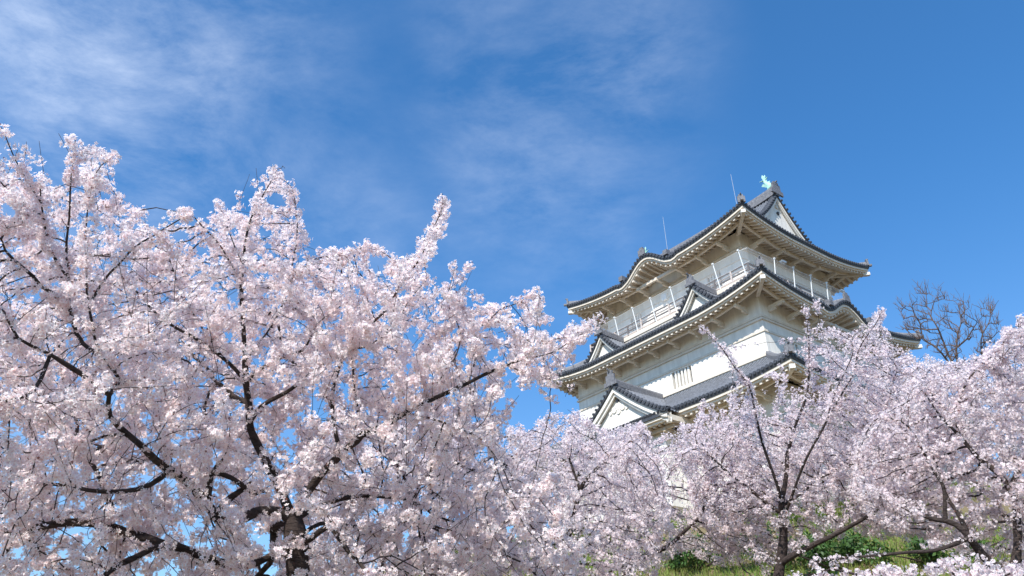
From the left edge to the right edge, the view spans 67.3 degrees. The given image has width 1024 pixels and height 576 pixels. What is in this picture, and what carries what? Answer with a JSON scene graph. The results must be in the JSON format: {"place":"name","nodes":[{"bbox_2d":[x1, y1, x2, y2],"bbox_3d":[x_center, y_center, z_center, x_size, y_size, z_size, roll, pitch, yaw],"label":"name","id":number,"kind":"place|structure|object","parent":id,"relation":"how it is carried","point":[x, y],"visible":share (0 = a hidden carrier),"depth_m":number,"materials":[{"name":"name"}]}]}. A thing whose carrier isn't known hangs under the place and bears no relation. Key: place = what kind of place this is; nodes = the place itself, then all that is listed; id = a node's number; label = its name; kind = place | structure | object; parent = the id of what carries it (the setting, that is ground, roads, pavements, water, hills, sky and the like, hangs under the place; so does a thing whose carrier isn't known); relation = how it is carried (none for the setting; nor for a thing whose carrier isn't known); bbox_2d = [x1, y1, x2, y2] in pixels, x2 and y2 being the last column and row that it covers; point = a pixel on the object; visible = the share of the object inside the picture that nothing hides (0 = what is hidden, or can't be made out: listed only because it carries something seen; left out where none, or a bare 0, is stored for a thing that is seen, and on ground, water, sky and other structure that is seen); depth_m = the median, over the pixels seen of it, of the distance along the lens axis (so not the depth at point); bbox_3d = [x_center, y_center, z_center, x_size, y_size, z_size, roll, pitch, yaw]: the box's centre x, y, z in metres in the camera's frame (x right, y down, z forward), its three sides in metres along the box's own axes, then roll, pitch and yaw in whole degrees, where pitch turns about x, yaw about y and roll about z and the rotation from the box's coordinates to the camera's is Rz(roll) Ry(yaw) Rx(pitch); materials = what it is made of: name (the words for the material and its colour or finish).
{"place":"outdoors","nodes":[
{"label":"outdoors","id":0,"kind":"place"},
{"bbox_2d":[0,0,1023,575],"label":"sky","id":1,"kind":"structure","parent":0,"point":[561,137],"materials":[{"name":"blue"}]},
{"bbox_2d":[380,476,1023,575],"bbox_3d":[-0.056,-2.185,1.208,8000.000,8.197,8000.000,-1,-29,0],"label":"ground","id":2,"kind":"structure","parent":0,"point":[1007,509],"depth_m":20.75,"materials":[{"name":"green plant"}]},
{"bbox_2d":[0,123,607,575],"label":"cherry tree","id":3,"kind":"object","parent":2,"relation":"on","point":[66,445],"visible":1,"depth_m":7.17,"materials":[{"name":"pink plant"}]},
{"bbox_2d":[309,408,673,575],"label":"cherry tree","id":4,"kind":"object","parent":2,"relation":"on","point":[614,529],"visible":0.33,"depth_m":12.23,"materials":[{"name":"pink plant"}]},
{"bbox_2d":[495,424,652,535],"bbox_3d":[2.529,6.944,29.097,6.750,5.110,6.806,-1,-29,0],"label":"cherry tree","id":5,"kind":"object","parent":2,"relation":"on","point":[590,464],"visible":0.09,"depth_m":28.44,"materials":[{"name":"pink plant"}]},
{"bbox_2d":[592,421,768,575],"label":"cherry tree","id":6,"kind":"object","parent":2,"relation":"on","point":[678,543],"visible":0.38,"depth_m":15.22,"materials":[{"name":"pink plant"}]},
{"bbox_2d":[663,521,775,569],"bbox_3d":[5.492,6.972,20.797,3.308,1.264,1.716,-26,-37,37],"label":"shrub","id":7,"kind":"object","parent":2,"relation":"on","point":[680,560],"visible":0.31,"depth_m":20.86,"materials":[{"name":"green plant"}]},
{"bbox_2d":[695,478,852,508],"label":"stone base","id":8,"kind":"object","parent":2,"relation":"on","point":[831,498],"depth_m":44.93,"materials":[{"name":"grey stone"}]},
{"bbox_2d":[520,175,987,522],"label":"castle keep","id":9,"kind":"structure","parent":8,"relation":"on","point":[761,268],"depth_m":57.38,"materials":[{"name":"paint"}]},
{"bbox_2d":[632,314,641,330],"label":"window","id":10,"kind":"structure","parent":9,"relation":"in","point":[639,316],"depth_m":65.94,"materials":[{"name":"white paint"}]},
{"bbox_2d":[674,366,692,388],"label":"window","id":11,"kind":"structure","parent":9,"relation":"in","point":[683,377],"depth_m":56.88,"materials":[{"name":"white paint"}]},
{"bbox_2d":[709,273,722,288],"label":"window","id":12,"kind":"structure","parent":9,"relation":"in","point":[713,277],"depth_m":59.98,"materials":[{"name":"white paint"}]},
{"bbox_2d":[736,566,838,575],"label":"shrub","id":13,"kind":"object","parent":2,"relation":"on","point":[786,572],"visible":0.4,"depth_m":17.44,"materials":[{"name":"green plant"}]},
{"bbox_2d":[726,429,893,528],"bbox_3d":[9.467,6.202,24.198,5.911,4.873,6.594,-14,-31,22],"label":"cherry tree","id":14,"kind":"object","parent":2,"relation":"on","point":[821,468],"visible":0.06,"depth_m":23.14,"materials":[{"name":"pink plant"}]},
{"bbox_2d":[741,522,885,570],"bbox_3d":[7.108,6.521,19.304,4.261,1.375,2.234,10,-31,-20],"label":"shrub","id":15,"kind":"object","parent":2,"relation":"on","point":[848,545],"visible":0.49,"depth_m":19.17,"materials":[{"name":"green plant"}]},
{"bbox_2d":[678,298,955,575],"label":"cherry tree","id":16,"kind":"object","parent":2,"relation":"on","point":[784,498],"visible":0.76,"depth_m":13.46,"materials":[{"name":"pink plant"}]},
{"bbox_2d":[787,552,1023,575],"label":"cherry tree","id":17,"kind":"object","parent":2,"relation":"on","point":[888,570],"visible":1,"depth_m":7.82,"materials":[{"name":"pink plant"}]},
{"bbox_2d":[809,315,1023,575],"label":"cherry tree","id":18,"kind":"object","parent":2,"relation":"on","point":[963,534],"visible":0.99,"depth_m":10.58,"materials":[{"name":"pink plant"}]},
{"bbox_2d":[849,353,1023,483],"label":"cherry tree","id":19,"kind":"object","parent":2,"relation":"on","point":[926,362],"visible":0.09,"depth_m":28.89,"materials":[{"name":"pink plant"}]},
{"bbox_2d":[860,520,1022,565],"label":"shrub","id":20,"kind":"object","parent":2,"relation":"on","point":[934,556],"visible":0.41,"depth_m":18.25,"materials":[{"name":"green plant"}]},
{"bbox_2d":[893,279,1001,468],"bbox_3d":[21.137,4.669,35.366,4.656,12.469,4.785,-16,-32,25],"label":"bare tree","id":21,"kind":"object","parent":2,"relation":"on","point":[956,346],"visible":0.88,"depth_m":36.70,"materials":[{"name":"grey plant"}]}
]}

